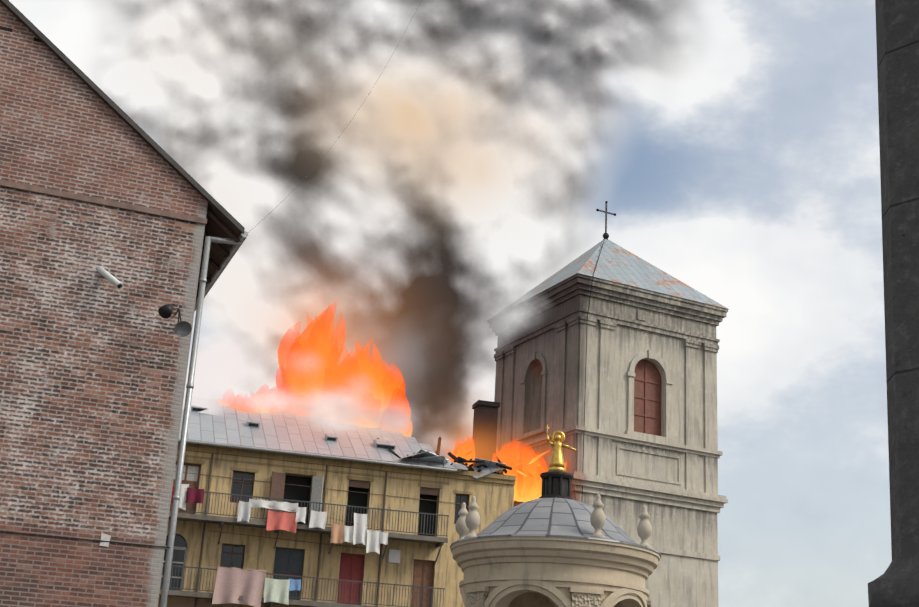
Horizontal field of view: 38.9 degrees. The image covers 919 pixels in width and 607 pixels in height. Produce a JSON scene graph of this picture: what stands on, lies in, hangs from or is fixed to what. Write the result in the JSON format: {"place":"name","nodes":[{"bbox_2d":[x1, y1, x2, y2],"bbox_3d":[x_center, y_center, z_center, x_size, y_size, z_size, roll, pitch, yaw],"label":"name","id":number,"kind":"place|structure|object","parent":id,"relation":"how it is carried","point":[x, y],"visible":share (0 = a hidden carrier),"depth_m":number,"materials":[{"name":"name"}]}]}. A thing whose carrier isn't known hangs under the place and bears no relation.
{"place":"outdoors","nodes":[
{"label":"outdoors","id":0,"kind":"place"},
{"bbox_2d":[0,531,169,547],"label":"cable","id":1,"kind":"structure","parent":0,"point":[84,539],"depth_m":22.76,"materials":[{"name":"black rubber"}]},
{"bbox_2d":[158,450,513,606],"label":"yellow house walls","id":2,"kind":"structure","parent":0,"point":[494,501],"depth_m":54.88,"materials":[{"name":"yellow paint"}]},
{"bbox_2d":[171,484,405,606],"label":"laundry","id":3,"kind":"object","parent":2,"relation":"hanging from","point":[232,584],"visible":0.92,"depth_m":52.62,"materials":[{"name":"fabric"}]},
{"bbox_2d":[159,512,447,606],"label":"balcony slabs","id":4,"kind":"structure","parent":2,"relation":"attached to","point":[436,541],"depth_m":53.02,"materials":[{"name":"grey concrete"}]},
{"bbox_2d":[160,491,448,606],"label":"balcony railings","id":5,"kind":"object","parent":2,"relation":"attached to","point":[328,504],"visible":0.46,"depth_m":53.45,"materials":[{"name":"metal"}]},
{"bbox_2d":[160,462,468,606],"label":"windows","id":6,"kind":"structure","parent":2,"relation":"in","point":[287,561],"depth_m":54.77,"materials":[{"name":"black glass"}]},
{"bbox_2d":[175,453,458,606],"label":"drainpipes","id":7,"kind":"object","parent":2,"relation":"attached to","point":[320,543],"visible":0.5,"depth_m":54.42,"materials":[{"name":"grey metal"}]},
{"bbox_2d":[182,300,455,442],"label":"smoke","id":8,"kind":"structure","parent":2,"relation":"attached to","point":[227,371],"depth_m":58.59,"materials":[{"name":"white"}]},
{"bbox_2d":[178,406,467,471],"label":"roof","id":9,"kind":"structure","parent":2,"relation":"on","point":[225,426],"depth_m":56.87,"materials":[{"name":"grey metal"}]},
{"bbox_2d":[226,384,278,413],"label":"small fire flames","id":10,"kind":"object","parent":9,"relation":"on","point":[238,406],"depth_m":59.75,"materials":[{"name":"orange"}]},
{"bbox_2d":[240,304,437,444],"bbox_3d":[-5.695,2.512,60.656,10.113,10.641,0.001,4,-19,-1],"label":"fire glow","id":11,"kind":"object","parent":10,"relation":"attached to","point":[313,361],"visible":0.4,"depth_m":60.41,"materials":[{"name":"orange"}]},
{"bbox_2d":[191,405,395,449],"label":"skylights","id":12,"kind":"object","parent":9,"relation":"on","point":[380,444],"visible":0.79,"depth_m":57.67,"materials":[{"name":"black glass"}]},
{"bbox_2d":[271,300,412,436],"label":"flames","id":13,"kind":"object","parent":9,"relation":"on","point":[387,390],"depth_m":61.88,"materials":[{"name":"orange"}]},
{"bbox_2d":[377,437,511,478],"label":"burnt rafters","id":14,"kind":"object","parent":9,"relation":"on","point":[486,467],"visible":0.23,"depth_m":57.21,"materials":[{"name":"black wood"}]},
{"bbox_2d":[176,442,515,494],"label":"yellow house mouldings","id":15,"kind":"object","parent":2,"relation":"attached to","point":[493,478],"visible":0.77,"depth_m":55.72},
{"bbox_2d":[388,549,400,562],"bbox_3d":[-2.771,10.716,55.191,0.490,0.540,0.140,8,-19,-14],"label":"wall box","id":16,"kind":"object","parent":2,"relation":"attached to","point":[393,556],"visible":1,"depth_m":55.12,"materials":[{"name":"grey metal"}]},
{"bbox_2d":[427,290,533,428],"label":"smoke","id":17,"kind":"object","parent":2,"relation":"attached to","point":[476,324],"depth_m":59.53,"materials":[{"name":"grey"}]},
{"bbox_2d":[449,436,548,502],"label":"flames","id":18,"kind":"object","parent":2,"relation":"on","point":[528,489],"depth_m":59.02,"materials":[{"name":"orange"}]},
{"bbox_2d":[417,406,592,495],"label":"flames","id":19,"kind":"object","parent":2,"relation":"attached to","point":[474,453],"depth_m":58.93,"materials":[{"name":"orange"}]},
{"bbox_2d":[9,0,891,606],"label":"sky","id":20,"kind":"structure","parent":0,"point":[733,146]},
{"bbox_2d":[472,400,499,460],"bbox_3d":[1.112,6.812,59.464,1.040,4.600,1.040,8,-19,-14],"label":"chimney","id":21,"kind":"object","parent":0,"point":[487,411],"depth_m":59.47,"materials":[{"name":"brown brick"}]},
{"bbox_2d":[445,448,566,478],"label":"flames","id":22,"kind":"object","parent":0,"point":[518,471],"depth_m":59.01,"materials":[{"name":"orange"}]},
{"bbox_2d":[460,580,650,606],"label":"arches","id":23,"kind":"structure","parent":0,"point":[500,592],"depth_m":24.71,"materials":[{"name":"beige stone"}]},
{"bbox_2d":[545,425,575,471],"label":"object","id":24,"kind":"object","parent":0,"point":[557,458],"visible":0.96,"depth_m":27.13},
{"bbox_2d":[488,587,638,606],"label":"rotunda arcade","id":25,"kind":"object","parent":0,"point":[525,598],"visible":0.19,"depth_m":26.73},
{"bbox_2d":[451,536,659,600],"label":"cornice","id":26,"kind":"structure","parent":25,"relation":"on","point":[569,562],"depth_m":24.78,"materials":[{"name":"beige stone"}]},
{"bbox_2d":[455,494,651,547],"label":"stone urns","id":27,"kind":"object","parent":26,"relation":"on","point":[467,522],"visible":0.56,"depth_m":25.77,"materials":[{"name":"beige stone"}]},
{"bbox_2d":[450,498,660,557],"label":"dome","id":28,"kind":"structure","parent":26,"relation":"on","point":[558,517],"depth_m":25.48,"materials":[{"name":"grey metal"}]},
{"bbox_2d":[539,471,573,499],"bbox_3d":[2.011,3.796,26.968,0.720,0.610,0.720,4,-19,-1],"label":"dome lantern","id":29,"kind":"object","parent":28,"relation":"on","point":[556,484],"visible":0.85,"depth_m":26.76,"materials":[{"name":"grey metal"}]},
{"bbox_2d":[466,591,649,606],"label":"rotunda relief blocks","id":30,"kind":"structure","parent":25,"relation":"attached to","point":[479,598],"depth_m":24.47,"materials":[{"name":"grey stone"}]},
{"bbox_2d":[582,239,604,494],"bbox_3d":[6.528,3.487,62.283,3.334,16.266,4.002,12,-21,-25],"label":"bell tower conductor","id":31,"kind":"object","parent":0,"point":[585,365],"visible":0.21,"depth_m":60.14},
{"bbox_2d":[868,0,918,606],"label":"stone pier","id":32,"kind":"structure","parent":0,"point":[896,584],"depth_m":5.00,"materials":[{"name":"black stone"}]},
{"label":"ground","id":33,"kind":"structure","parent":0,"visible":0},
{"bbox_2d":[0,2,207,606],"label":"brick building walls","id":34,"kind":"structure","parent":33,"relation":"on","point":[93,366],"depth_m":23.83,"materials":[{"name":"brown brick"}]},
{"bbox_2d":[0,179,206,224],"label":"brick ledge","id":35,"kind":"object","parent":34,"relation":"attached to","point":[88,199],"visible":1,"depth_m":24.60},
{"bbox_2d":[99,533,110,546],"bbox_3d":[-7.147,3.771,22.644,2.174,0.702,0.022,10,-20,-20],"label":"paper wall notice","id":36,"kind":"object","parent":34,"relation":"attached to","point":[105,537],"depth_m":22.91,"materials":[{"name":"white paper"}]},
{"bbox_2d":[97,266,122,288],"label":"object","id":37,"kind":"structure","parent":34,"relation":"attached to","point":[109,277],"depth_m":24.01,"materials":[{"name":"white plastic"}]},
{"bbox_2d":[0,0,244,298],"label":"roof edge","id":38,"kind":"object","parent":34,"relation":"on","point":[228,220],"depth_m":25.28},
{"bbox_2d":[194,209,247,311],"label":"roof eaves","id":39,"kind":"object","parent":38,"relation":"attached to","point":[221,267],"visible":0.15,"depth_m":26.38,"materials":[{"name":"wood"}]},
{"bbox_2d":[158,304,191,336],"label":"floodlights","id":40,"kind":"object","parent":34,"relation":"attached to","point":[182,328],"depth_m":24.07,"materials":[{"name":"metal"}]},
{"bbox_2d":[160,236,241,606],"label":"drainpipe","id":41,"kind":"object","parent":34,"relation":"attached to","point":[182,448],"visible":0.98,"depth_m":24.13,"materials":[{"name":"grey metal"}]},
{"bbox_2d":[249,2,420,231],"bbox_3d":[-3.123,-5.995,36.654,0.007,15.507,14.036,-2,-19,14],"label":"overhead cable","id":42,"kind":"object","parent":34,"relation":"attached to","point":[345,128],"visible":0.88,"depth_m":36.52,"materials":[{"name":"metal"}]},
{"bbox_2d":[501,320,717,606],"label":"bell tower","id":43,"kind":"structure","parent":33,"relation":"on","point":[676,581],"depth_m":60.88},
{"bbox_2d":[494,273,727,560],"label":"bell tower mouldings","id":44,"kind":"object","parent":43,"relation":"attached to","point":[561,307],"visible":0.52,"depth_m":61.71,"materials":[{"name":"grey stone"}]},
{"bbox_2d":[520,239,728,309],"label":"tower roof","id":45,"kind":"structure","parent":43,"relation":"on","point":[616,263],"depth_m":64.60,"materials":[{"name":"grey metal"}]},
{"bbox_2d":[596,201,615,239],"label":"cross","id":46,"kind":"object","parent":45,"relation":"on","point":[605,235],"visible":0.98,"depth_m":68.27,"materials":[{"name":"grey metal"}]},
{"bbox_2d":[634,360,660,435],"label":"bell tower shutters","id":47,"kind":"object","parent":43,"relation":"in","point":[647,398],"visible":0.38,"depth_m":61.88,"materials":[{"name":"red wood"}]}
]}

